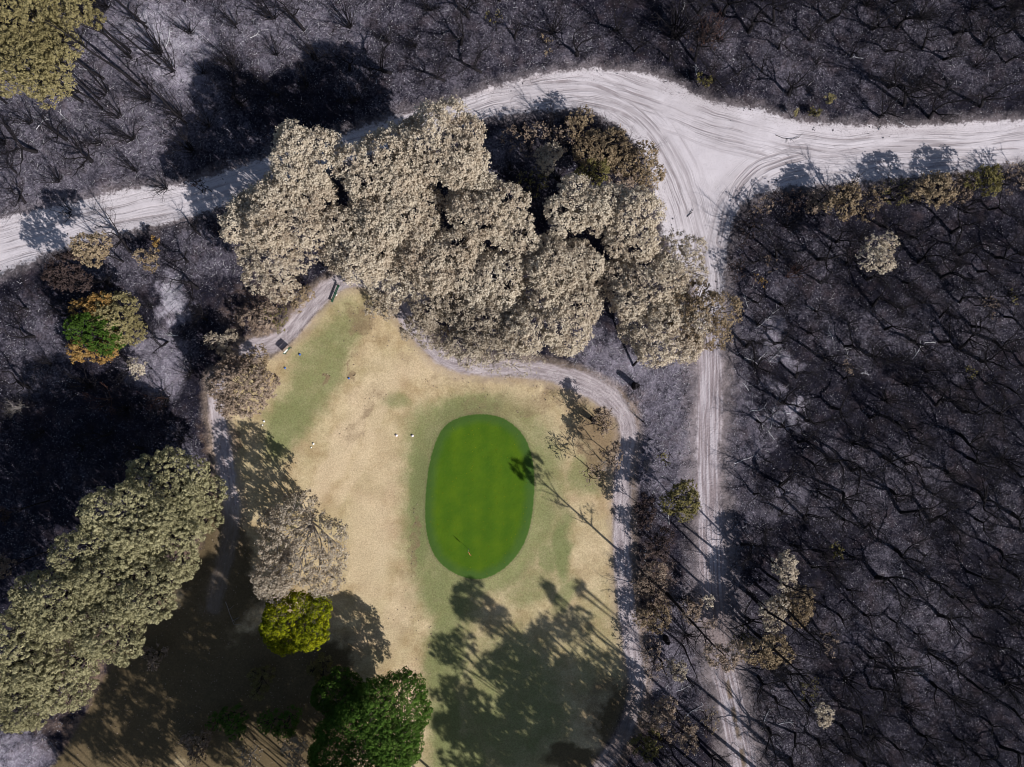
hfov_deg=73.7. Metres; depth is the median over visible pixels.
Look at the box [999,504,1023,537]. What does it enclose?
burnt tree
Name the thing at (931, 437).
burnt tree
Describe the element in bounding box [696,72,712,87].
sprig shrub
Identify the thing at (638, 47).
burnt tree
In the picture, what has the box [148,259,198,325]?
burnt tree
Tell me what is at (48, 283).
burnt tree
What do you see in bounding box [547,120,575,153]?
thicket shrub
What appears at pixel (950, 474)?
burnt tree
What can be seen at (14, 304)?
burnt tree
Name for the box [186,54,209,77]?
burnt mallee
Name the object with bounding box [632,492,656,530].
brown shrub
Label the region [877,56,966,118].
burnt tree
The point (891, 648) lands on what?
burnt tree
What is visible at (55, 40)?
yellowed tree
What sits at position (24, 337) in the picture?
burnt tree
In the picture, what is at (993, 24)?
burnt tree
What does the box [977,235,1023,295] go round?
burnt tree
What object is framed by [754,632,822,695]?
burnt pole tree
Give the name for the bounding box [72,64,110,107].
burnt mallee
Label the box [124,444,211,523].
pine tree
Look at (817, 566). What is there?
burnt tree
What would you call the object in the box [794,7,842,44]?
burnt tree
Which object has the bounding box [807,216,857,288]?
burnt tree
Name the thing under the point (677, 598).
burnt mallee
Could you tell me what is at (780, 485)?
burnt tree
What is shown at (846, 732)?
burnt tree
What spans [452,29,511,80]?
burnt tree
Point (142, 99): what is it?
burnt mallee
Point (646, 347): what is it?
scorched tree
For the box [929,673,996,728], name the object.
burnt tree
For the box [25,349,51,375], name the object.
burnt mallee
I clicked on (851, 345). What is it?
burnt tree
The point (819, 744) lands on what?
burnt tree
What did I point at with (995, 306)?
sprig shrub
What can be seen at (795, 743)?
burnt tree
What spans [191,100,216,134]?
burnt mallee
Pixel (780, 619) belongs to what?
burnt pole tree
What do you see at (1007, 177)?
roadside shrub
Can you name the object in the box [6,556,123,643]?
pine tree
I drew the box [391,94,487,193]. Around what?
scorched tree
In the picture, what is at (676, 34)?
burnt mallee
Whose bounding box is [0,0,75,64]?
yellowed tree
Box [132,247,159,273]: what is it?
tan shrub
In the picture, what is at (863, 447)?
burnt mallee
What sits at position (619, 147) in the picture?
burnt tree
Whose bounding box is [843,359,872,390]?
burnt tree
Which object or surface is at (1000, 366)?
burnt tree
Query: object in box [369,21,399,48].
burnt mallee
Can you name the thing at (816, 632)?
burnt tree
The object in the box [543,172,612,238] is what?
scorched tree
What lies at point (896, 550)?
burnt tree
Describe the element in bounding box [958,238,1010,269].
burnt tree
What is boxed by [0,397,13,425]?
burnt mallee
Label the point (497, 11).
sprig shrub
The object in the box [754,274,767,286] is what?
roadside shrub
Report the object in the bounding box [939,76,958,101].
burnt mallee
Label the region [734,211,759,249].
roadside shrub
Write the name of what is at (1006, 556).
burnt tree
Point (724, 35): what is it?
burnt mallee
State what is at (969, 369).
sprig shrub
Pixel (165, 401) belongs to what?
burnt tree
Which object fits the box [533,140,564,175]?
thicket shrub
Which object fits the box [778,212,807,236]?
burnt mallee
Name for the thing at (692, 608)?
brown shrub
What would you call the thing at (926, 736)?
burnt tree
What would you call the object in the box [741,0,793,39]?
burnt tree
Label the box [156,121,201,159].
burnt mallee
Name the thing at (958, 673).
burnt tree
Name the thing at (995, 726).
burnt tree
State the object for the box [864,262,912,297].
burnt tree
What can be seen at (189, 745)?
undergrowth shrub
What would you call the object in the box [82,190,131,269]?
burnt tree
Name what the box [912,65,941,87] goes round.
burnt mallee
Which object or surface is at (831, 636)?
burnt tree
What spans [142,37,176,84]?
burnt mallee
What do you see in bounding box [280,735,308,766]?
grey shrub
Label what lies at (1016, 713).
burnt tree
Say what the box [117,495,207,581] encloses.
pine tree
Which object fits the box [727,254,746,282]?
roadside shrub
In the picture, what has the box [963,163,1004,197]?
roadside shrub
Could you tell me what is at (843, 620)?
burnt tree
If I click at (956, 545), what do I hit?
burnt mallee
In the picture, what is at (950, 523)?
burnt tree
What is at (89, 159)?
burnt tree
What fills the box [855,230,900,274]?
scorched tree
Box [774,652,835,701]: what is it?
burnt tree
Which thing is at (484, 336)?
scorched tree
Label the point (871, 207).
roadside shrub
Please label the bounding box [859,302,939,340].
burnt tree
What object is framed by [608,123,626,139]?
thicket shrub
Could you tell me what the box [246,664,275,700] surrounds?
undergrowth shrub
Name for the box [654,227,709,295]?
scorched tree
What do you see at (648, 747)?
brown shrub
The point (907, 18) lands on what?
burnt tree
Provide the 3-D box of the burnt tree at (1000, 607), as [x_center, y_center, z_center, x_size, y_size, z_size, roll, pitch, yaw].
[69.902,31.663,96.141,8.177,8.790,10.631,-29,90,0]
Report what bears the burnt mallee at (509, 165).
on the ground
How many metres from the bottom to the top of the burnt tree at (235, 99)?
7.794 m
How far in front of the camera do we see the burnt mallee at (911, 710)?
97.76 m
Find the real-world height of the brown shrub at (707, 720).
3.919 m
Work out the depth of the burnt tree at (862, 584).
97.04 m
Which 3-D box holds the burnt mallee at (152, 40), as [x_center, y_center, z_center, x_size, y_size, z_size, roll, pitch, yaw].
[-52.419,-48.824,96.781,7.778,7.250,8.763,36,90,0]
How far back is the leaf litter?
99.97 m
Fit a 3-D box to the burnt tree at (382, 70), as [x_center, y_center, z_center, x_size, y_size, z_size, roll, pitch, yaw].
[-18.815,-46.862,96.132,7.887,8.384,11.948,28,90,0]
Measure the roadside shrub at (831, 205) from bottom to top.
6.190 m
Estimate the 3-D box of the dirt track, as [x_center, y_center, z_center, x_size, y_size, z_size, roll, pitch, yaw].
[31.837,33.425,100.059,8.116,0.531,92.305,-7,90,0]
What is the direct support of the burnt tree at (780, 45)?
on the ground
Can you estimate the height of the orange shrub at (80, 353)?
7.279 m
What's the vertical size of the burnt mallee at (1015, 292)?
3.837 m
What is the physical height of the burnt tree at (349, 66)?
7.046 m
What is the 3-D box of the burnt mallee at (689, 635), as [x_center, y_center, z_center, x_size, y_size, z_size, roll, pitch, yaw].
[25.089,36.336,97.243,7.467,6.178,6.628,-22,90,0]
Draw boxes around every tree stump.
[631,382,642,389]
[662,635,670,646]
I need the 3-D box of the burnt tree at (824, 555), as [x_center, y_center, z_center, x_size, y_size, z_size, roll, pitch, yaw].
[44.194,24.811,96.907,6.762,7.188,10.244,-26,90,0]
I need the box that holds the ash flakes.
[0,0,1023,766]
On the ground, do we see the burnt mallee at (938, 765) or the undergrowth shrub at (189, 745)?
the burnt mallee at (938, 765)
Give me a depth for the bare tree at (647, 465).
97.48 m
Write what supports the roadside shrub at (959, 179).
on the ground
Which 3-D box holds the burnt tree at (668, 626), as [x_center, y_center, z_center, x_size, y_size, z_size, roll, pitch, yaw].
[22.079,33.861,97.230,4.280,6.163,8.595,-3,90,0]
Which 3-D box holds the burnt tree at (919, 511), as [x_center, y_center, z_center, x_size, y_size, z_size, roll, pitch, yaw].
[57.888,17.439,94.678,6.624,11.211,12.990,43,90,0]
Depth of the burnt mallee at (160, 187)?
98.38 m
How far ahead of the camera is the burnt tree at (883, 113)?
96.60 m
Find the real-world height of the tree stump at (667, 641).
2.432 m
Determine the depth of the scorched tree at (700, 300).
89.75 m
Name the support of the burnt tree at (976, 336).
on the ground
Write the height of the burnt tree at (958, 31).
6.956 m
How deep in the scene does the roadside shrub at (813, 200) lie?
97.40 m
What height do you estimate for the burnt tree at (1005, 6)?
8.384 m
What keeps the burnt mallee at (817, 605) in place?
on the ground
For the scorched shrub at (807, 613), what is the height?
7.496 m
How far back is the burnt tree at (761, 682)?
96.34 m
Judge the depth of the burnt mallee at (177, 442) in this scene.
98.49 m
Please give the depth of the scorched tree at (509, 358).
93.57 m
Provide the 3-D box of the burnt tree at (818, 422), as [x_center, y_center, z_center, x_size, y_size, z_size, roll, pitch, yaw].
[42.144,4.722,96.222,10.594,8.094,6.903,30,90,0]
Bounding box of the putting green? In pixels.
[426,413,535,578]
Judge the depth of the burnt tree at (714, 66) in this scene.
96.72 m
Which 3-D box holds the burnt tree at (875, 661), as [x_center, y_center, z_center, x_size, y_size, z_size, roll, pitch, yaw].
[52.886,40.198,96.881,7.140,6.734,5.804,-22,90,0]
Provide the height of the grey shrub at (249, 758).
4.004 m
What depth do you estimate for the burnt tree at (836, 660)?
98.25 m
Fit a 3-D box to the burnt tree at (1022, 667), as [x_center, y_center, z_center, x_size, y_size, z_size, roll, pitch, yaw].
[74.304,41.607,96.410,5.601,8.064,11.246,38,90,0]
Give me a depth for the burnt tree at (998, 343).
95.10 m
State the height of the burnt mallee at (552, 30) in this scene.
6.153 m
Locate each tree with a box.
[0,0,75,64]
[0,25,83,102]
[0,83,17,108]
[0,106,37,182]
[0,146,19,173]
[0,170,34,228]
[0,313,35,348]
[0,367,47,421]
[0,551,50,578]
[0,597,96,693]
[0,658,82,733]
[1,295,31,322]
[5,400,28,416]
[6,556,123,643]
[7,633,121,715]
[18,14,104,79]
[26,41,103,110]
[26,296,71,329]
[34,98,74,150]
[38,266,66,293]
[40,6,139,86]
[44,115,104,183]
[45,515,149,604]
[47,0,131,58]
[56,263,123,302]
[62,311,125,356]
[63,69,99,99]
[65,588,164,667]
[68,230,123,268]
[69,1,131,51]
[75,480,177,564]
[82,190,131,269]
[82,383,115,420]
[100,545,198,624]
[103,17,160,65]
[106,0,148,28]
[114,0,149,29]
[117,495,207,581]
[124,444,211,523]
[130,67,186,123]
[139,380,178,424]
[142,394,166,414]
[143,310,168,363]
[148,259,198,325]
[156,243,200,273]
[169,471,228,538]
[173,282,210,346]
[178,214,204,248]
[203,351,280,419]
[208,54,255,117]
[217,192,279,246]
[232,226,317,304]
[235,153,338,254]
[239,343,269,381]
[242,58,290,113]
[249,486,349,598]
[253,568,298,605]
[257,0,321,37]
[258,588,332,657]
[266,118,345,198]
[306,690,413,766]
[310,666,363,725]
[316,185,398,286]
[319,42,366,77]
[330,120,428,215]
[344,163,444,260]
[351,665,433,766]
[357,19,418,88]
[363,286,408,321]
[365,250,433,308]
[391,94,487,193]
[391,220,479,297]
[398,310,453,351]
[405,34,460,94]
[407,271,483,332]
[424,0,482,53]
[435,322,502,370]
[440,239,528,314]
[441,140,497,200]
[442,0,487,25]
[442,172,531,241]
[449,287,532,355]
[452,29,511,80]
[479,332,545,379]
[489,5,534,39]
[490,201,542,259]
[494,259,604,357]
[521,230,606,299]
[536,90,565,156]
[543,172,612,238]
[568,12,606,57]
[580,408,620,432]
[582,181,666,264]
[583,107,670,174]
[595,250,690,324]
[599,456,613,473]
[606,0,640,54]
[616,298,714,368]
[621,29,654,59]
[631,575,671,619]
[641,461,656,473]
[645,658,683,690]
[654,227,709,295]
[656,592,683,652]
[658,36,686,82]
[658,478,701,522]
[660,758,676,766]
[661,276,743,353]
[665,592,745,672]
[680,0,725,14]
[680,0,734,66]
[683,645,703,685]
[695,38,738,102]
[708,743,743,766]
[716,596,795,649]
[718,0,759,16]
[720,529,772,576]
[725,51,755,84]
[731,322,782,391]
[733,235,773,269]
[737,196,783,243]
[737,585,773,630]
[738,661,802,727]
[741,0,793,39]
[743,480,770,520]
[744,715,800,766]
[745,316,804,353]
[746,339,787,383]
[747,216,821,273]
[748,281,770,315]
[749,645,795,687]
[750,34,783,93]
[751,596,827,650]
[753,395,786,452]
[754,303,781,337]
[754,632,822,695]
[756,448,832,513]
[758,0,819,30]
[763,691,809,723]
[766,278,812,323]
[767,573,818,610]
[768,371,825,419]
[768,497,808,528]
[770,27,811,58]
[770,410,809,438]
[770,597,836,666]
[772,549,789,581]
[773,555,873,592]
[773,646,838,682]
[774,544,842,610]
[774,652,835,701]
[776,52,831,108]
[776,757,798,766]
[781,730,828,766]
[782,681,820,720]
[785,356,836,398]
[787,383,859,445]
[789,494,853,552]
[791,339,883,377]
[791,416,832,466]
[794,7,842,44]
[797,317,835,343]
[798,685,850,747]
[799,265,853,294]
[801,0,861,25]
[803,615,833,644]
[805,729,860,765]
[806,293,843,321]
[806,531,856,590]
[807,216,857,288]
[807,440,847,493]
[810,649,859,672]
[818,468,893,537]
[819,700,886,766]
[821,615,860,677]
[822,218,884,248]
[823,448,878,497]
[827,161,887,209]
[830,364,879,451]
[830,605,863,638]
[832,306,891,376]
[834,692,859,719]
[836,219,872,297]
[838,509,888,543]
[838,746,860,766]
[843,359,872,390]
[844,452,893,519]
[844,579,870,618]
[844,683,895,764]
[846,27,875,64]
[848,553,876,575]
[854,673,914,734]
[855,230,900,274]
[858,494,909,556]
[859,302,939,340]
[860,0,909,39]
[862,192,922,242]
[862,602,893,652]
[862,751,897,766]
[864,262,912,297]
[864,649,912,694]
[865,25,925,60]
[865,239,913,275]
[865,327,922,374]
[868,29,947,112]
[868,436,935,485]
[868,618,919,677]
[869,402,892,441]
[871,269,922,340]
[871,569,939,631]
[872,383,947,458]
[874,74,929,124]
[875,165,928,211]
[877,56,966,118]
[880,0,943,29]
[882,477,944,515]
[887,288,934,317]
[889,514,956,597]
[890,595,922,655]
[891,445,951,504]
[893,734,928,766]
[895,479,979,558]
[896,312,952,374]
[902,257,939,308]
[902,581,934,616]
[904,218,937,248]
[909,1,972,53]
[910,185,948,212]
[910,538,948,577]
[912,427,943,453]
[913,624,935,659]
[914,724,969,766]
[916,225,974,277]
[919,285,947,308]
[926,182,984,212]
[927,68,985,127]
[929,378,994,443]
[929,574,965,612]
[929,601,989,663]
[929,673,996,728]
[930,239,991,295]
[930,477,964,508]
[930,491,989,574]
[936,386,1019,434]
[936,461,991,496]
[937,25,993,70]
[937,297,997,373]
[937,578,1020,639]
[939,298,969,341]
[947,197,1001,273]
[949,637,987,705]
[952,4,1003,47]
[952,283,1002,312]
[955,374,992,398]
[956,735,994,766]
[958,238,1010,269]
[958,407,1019,490]
[959,66,1023,114]
[959,302,1019,368]
[962,611,1021,667]
[964,674,1023,721]
[966,417,1021,482]
[966,448,1023,534]
[966,560,1023,596]
[970,308,1001,350]
[970,578,1023,629]
[972,746,1009,766]
[974,495,1011,553]
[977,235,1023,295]
[979,2,1023,57]
[979,326,1023,384]
[980,384,1023,445]
[982,372,1015,394]
[983,283,1008,315]
[983,713,1017,740]
[987,170,1023,233]
[988,546,1023,588]
[991,567,1013,594]
[992,308,1023,386]
[994,0,1023,23]
[994,213,1023,270]
[995,745,1023,766]
[997,614,1023,641]
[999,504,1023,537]
[1000,162,1021,192]
[1002,14,1023,34]
[1002,46,1023,63]
[1003,296,1023,329]
[1004,665,1023,710]
[1008,374,1023,406]
[1009,570,1023,593]
[1012,708,1023,729]
[1015,225,1023,255]
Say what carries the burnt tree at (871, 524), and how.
on the ground
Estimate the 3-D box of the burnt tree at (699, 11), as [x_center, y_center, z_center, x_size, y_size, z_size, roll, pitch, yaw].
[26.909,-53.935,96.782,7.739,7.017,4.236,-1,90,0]
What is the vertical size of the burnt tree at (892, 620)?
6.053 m
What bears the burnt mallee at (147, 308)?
on the ground
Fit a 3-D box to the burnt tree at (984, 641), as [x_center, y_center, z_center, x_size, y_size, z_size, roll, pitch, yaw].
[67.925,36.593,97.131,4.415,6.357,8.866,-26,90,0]
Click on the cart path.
(597, 390)
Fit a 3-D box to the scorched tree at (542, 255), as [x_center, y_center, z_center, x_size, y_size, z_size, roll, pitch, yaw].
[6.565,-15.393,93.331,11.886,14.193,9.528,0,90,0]
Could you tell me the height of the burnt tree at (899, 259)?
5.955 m
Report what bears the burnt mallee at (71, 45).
on the ground
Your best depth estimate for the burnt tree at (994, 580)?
95.69 m
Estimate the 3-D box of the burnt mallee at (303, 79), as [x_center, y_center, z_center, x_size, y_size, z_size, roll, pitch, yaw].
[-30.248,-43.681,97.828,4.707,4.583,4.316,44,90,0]
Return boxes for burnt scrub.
[0,0,1023,766]
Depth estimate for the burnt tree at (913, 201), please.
97.34 m
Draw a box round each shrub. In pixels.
[40,249,99,292]
[65,344,86,364]
[67,290,121,326]
[69,324,124,364]
[88,290,147,347]
[127,356,150,380]
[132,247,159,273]
[141,643,168,670]
[151,235,165,251]
[178,729,213,765]
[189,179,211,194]
[202,328,238,355]
[204,703,249,741]
[232,744,262,766]
[236,301,277,336]
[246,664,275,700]
[253,704,302,743]
[263,304,288,333]
[278,284,315,313]
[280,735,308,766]
[306,652,332,685]
[485,9,502,31]
[500,121,549,156]
[516,166,551,197]
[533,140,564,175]
[539,34,552,56]
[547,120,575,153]
[564,104,594,141]
[570,153,609,185]
[572,126,635,169]
[579,458,605,484]
[591,406,611,436]
[598,439,623,471]
[606,168,641,194]
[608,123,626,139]
[610,139,666,189]
[627,728,661,762]
[630,560,667,605]
[631,599,671,634]
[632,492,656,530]
[637,695,677,734]
[638,638,664,681]
[644,526,674,564]
[656,449,673,466]
[664,716,699,755]
[666,658,688,682]
[677,596,703,625]
[684,13,720,51]
[696,6,725,43]
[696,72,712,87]
[699,594,714,609]
[701,707,718,737]
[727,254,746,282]
[731,625,748,654]
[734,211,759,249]
[737,630,794,669]
[749,195,773,226]
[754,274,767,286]
[758,592,791,634]
[764,255,779,272]
[770,187,805,217]
[770,549,799,592]
[776,584,815,628]
[785,265,807,285]
[791,108,798,118]
[797,675,818,702]
[800,185,833,214]
[808,106,822,117]
[810,699,835,728]
[818,630,839,657]
[819,179,861,221]
[823,93,835,103]
[823,541,844,560]
[839,357,854,374]
[852,184,889,222]
[882,177,910,211]
[905,170,959,209]
[937,170,979,203]
[953,365,977,379]
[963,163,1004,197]
[975,296,1000,317]
[992,161,1023,194]
[998,288,1018,305]
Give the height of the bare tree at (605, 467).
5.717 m
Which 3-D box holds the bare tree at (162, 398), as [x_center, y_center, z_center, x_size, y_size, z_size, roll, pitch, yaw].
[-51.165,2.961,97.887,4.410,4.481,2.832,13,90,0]
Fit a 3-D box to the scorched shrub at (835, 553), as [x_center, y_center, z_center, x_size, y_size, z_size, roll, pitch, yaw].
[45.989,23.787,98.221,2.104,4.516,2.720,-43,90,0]
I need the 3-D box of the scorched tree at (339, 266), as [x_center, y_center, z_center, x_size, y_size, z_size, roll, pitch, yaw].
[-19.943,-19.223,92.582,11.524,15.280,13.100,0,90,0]
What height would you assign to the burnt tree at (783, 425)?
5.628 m
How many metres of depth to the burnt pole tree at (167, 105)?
92.11 m
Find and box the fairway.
[52,287,628,766]
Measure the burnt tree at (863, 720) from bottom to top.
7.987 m
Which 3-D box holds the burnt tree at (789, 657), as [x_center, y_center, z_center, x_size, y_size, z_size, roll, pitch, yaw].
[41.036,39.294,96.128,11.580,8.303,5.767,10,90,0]
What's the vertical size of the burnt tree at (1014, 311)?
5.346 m
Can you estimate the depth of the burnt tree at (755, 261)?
97.13 m
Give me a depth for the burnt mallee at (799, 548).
98.04 m
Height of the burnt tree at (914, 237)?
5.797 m
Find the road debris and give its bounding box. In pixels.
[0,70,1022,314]
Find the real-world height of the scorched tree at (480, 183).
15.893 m
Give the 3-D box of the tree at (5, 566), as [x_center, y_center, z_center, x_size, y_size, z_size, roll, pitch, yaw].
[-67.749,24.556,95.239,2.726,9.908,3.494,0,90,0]
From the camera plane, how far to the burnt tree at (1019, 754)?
97.60 m
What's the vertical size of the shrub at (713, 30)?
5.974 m
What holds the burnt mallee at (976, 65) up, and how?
on the ground
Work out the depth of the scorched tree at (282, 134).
84.63 m
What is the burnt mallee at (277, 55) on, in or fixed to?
on the ground
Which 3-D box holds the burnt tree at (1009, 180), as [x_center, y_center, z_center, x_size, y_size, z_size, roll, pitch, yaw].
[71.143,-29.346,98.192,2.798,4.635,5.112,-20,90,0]
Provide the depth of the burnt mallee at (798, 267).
97.70 m
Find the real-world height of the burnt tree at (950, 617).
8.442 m
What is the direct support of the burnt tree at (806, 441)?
on the ground
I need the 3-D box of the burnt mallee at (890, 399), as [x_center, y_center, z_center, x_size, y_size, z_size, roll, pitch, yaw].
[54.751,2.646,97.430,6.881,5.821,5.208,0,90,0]
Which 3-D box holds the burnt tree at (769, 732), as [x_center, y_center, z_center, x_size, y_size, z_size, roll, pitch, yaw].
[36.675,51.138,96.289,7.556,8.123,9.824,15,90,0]
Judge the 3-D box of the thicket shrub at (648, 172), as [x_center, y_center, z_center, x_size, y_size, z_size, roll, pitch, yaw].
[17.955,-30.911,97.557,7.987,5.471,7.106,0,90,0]
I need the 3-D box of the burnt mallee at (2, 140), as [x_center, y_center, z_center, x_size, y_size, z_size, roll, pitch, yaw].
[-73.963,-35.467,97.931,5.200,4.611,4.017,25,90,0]
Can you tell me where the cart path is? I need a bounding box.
[207,269,645,766]
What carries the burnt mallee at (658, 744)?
on the ground
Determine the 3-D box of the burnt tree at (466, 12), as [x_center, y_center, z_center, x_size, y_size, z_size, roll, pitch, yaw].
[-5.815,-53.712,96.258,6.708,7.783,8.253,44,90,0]
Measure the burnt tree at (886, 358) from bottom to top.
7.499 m
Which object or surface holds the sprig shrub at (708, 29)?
on the ground
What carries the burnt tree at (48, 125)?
on the ground
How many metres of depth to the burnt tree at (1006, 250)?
97.18 m
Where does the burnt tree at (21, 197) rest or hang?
on the ground
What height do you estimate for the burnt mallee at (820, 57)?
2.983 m
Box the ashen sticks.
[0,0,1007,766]
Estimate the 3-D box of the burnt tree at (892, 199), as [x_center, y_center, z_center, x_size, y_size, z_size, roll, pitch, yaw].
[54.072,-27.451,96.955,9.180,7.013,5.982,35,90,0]
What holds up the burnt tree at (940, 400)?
on the ground
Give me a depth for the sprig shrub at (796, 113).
98.47 m
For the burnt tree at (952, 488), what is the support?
on the ground
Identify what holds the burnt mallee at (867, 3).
on the ground
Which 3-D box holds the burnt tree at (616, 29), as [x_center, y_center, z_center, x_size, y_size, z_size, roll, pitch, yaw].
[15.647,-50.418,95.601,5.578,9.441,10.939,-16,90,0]
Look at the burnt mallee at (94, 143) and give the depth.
98.45 m
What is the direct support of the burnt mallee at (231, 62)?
on the ground
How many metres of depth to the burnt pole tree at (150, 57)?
91.86 m
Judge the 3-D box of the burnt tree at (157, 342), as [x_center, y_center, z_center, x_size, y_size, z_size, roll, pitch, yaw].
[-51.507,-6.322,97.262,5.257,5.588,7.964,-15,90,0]
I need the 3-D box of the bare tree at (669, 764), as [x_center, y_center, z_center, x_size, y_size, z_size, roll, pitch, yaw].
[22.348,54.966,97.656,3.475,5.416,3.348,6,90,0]
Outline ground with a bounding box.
[0,0,1023,766]
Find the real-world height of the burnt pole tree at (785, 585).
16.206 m
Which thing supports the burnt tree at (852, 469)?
on the ground
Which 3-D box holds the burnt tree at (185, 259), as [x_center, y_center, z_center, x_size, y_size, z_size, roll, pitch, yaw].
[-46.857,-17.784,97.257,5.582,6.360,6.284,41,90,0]
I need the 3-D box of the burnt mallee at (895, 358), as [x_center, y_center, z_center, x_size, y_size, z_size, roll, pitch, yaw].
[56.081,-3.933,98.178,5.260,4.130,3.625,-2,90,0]
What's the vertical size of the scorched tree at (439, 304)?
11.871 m
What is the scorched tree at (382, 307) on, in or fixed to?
on the ground
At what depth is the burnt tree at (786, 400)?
95.50 m
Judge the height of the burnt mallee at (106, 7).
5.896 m
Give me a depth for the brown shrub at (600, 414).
95.94 m
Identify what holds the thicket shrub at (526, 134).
on the ground
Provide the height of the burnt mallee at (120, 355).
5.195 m
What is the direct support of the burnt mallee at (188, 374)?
on the ground
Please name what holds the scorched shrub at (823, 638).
on the ground
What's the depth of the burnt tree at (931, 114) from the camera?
96.03 m
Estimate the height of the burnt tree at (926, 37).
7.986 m
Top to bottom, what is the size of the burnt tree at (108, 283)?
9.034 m
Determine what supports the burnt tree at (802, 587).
on the ground
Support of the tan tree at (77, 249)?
on the ground
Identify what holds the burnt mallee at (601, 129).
on the ground
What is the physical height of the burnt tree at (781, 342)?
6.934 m
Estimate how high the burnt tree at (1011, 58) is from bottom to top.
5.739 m
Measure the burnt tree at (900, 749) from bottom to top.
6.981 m
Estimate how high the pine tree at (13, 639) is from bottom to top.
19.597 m
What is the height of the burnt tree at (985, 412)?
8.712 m
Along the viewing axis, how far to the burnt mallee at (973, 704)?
97.20 m
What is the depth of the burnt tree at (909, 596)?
97.94 m
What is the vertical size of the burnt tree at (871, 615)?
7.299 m
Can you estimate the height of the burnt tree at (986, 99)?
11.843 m
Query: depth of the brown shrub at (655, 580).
97.42 m
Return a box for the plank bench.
[331,285,339,301]
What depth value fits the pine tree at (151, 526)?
82.99 m
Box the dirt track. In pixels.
[695,305,758,766]
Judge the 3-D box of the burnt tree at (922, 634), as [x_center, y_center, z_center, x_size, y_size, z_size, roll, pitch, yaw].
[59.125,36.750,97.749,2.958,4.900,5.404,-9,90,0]
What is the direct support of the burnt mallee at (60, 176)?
on the ground
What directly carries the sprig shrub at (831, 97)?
on the ground
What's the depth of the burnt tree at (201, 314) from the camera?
97.36 m
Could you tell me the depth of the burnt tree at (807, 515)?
96.02 m
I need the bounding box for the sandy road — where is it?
[0,67,1023,323]
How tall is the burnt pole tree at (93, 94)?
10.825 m
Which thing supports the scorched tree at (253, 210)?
on the ground
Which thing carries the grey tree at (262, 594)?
on the fairway
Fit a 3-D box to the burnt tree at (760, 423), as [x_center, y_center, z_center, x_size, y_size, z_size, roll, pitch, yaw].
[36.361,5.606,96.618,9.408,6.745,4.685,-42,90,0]
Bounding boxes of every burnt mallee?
[0,127,6,150]
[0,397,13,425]
[2,98,34,128]
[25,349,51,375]
[32,161,63,186]
[44,197,71,227]
[54,335,81,358]
[55,362,100,402]
[62,18,90,53]
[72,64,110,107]
[75,121,108,147]
[85,87,123,123]
[87,0,117,15]
[94,119,149,151]
[103,35,134,70]
[109,1,167,71]
[109,147,143,178]
[114,351,137,388]
[118,70,155,113]
[134,295,152,318]
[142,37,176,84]
[144,162,175,201]
[149,75,193,131]
[154,422,185,456]
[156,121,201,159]
[161,4,201,41]
[170,357,195,385]
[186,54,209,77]
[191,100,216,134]
[198,22,246,70]
[209,1,248,34]
[238,0,296,24]
[252,30,287,60]
[291,26,331,63]
[295,63,317,92]
[316,0,364,39]
[336,74,368,109]
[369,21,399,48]
[401,29,422,54]
[416,0,447,11]
[503,153,521,171]
[511,119,530,134]
[532,1,569,47]
[541,161,569,183]
[588,115,620,159]
[651,0,711,42]
[651,737,681,766]
[663,0,698,32]
[668,620,715,666]
[670,591,700,612]
[670,709,687,722]
[682,675,701,695]
[708,17,741,47]
[757,454,782,472]
[761,523,780,546]
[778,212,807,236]
[783,244,820,292]
[788,536,813,555]
[806,586,834,624]
[813,475,845,514]
[815,48,830,68]
[840,662,874,712]
[845,428,878,453]
[848,313,865,333]
[856,0,887,14]
[859,226,869,250]
[866,734,902,765]
[871,386,920,417]
[882,346,921,367]
[889,651,936,710]
[894,367,938,402]
[896,692,937,743]
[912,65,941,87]
[913,0,964,26]
[918,641,968,679]
[919,353,958,386]
[932,755,961,766]
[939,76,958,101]
[951,697,997,729]
[954,536,978,562]
[963,188,997,220]
[965,45,1006,73]
[966,0,998,15]
[994,644,1023,670]
[994,668,1023,709]
[1000,445,1023,480]
[1008,276,1023,302]
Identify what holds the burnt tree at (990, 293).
on the ground
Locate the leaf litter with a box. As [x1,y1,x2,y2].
[34,280,661,766]
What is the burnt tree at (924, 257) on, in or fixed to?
on the ground
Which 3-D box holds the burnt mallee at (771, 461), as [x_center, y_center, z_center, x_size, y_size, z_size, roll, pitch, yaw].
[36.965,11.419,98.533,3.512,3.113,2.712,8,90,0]
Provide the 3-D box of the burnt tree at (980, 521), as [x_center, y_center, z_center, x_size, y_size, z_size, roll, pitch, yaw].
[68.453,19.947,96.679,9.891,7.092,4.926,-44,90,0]
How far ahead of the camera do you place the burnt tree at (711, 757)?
97.16 m
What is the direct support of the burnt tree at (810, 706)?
on the ground
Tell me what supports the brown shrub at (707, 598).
on the ground
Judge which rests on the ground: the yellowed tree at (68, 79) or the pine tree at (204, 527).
the yellowed tree at (68, 79)
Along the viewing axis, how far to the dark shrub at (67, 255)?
91.80 m
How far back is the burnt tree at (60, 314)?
97.05 m
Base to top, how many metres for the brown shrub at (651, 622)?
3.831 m
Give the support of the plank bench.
on the fairway
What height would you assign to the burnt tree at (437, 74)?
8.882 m
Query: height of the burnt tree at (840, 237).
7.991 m
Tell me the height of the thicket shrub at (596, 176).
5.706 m
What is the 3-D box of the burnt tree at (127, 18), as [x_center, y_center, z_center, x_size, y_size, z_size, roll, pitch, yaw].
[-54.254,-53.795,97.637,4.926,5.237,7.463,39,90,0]
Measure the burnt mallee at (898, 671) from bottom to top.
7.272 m
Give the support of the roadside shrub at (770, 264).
on the ground
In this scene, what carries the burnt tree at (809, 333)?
on the ground
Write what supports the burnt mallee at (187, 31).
on the ground

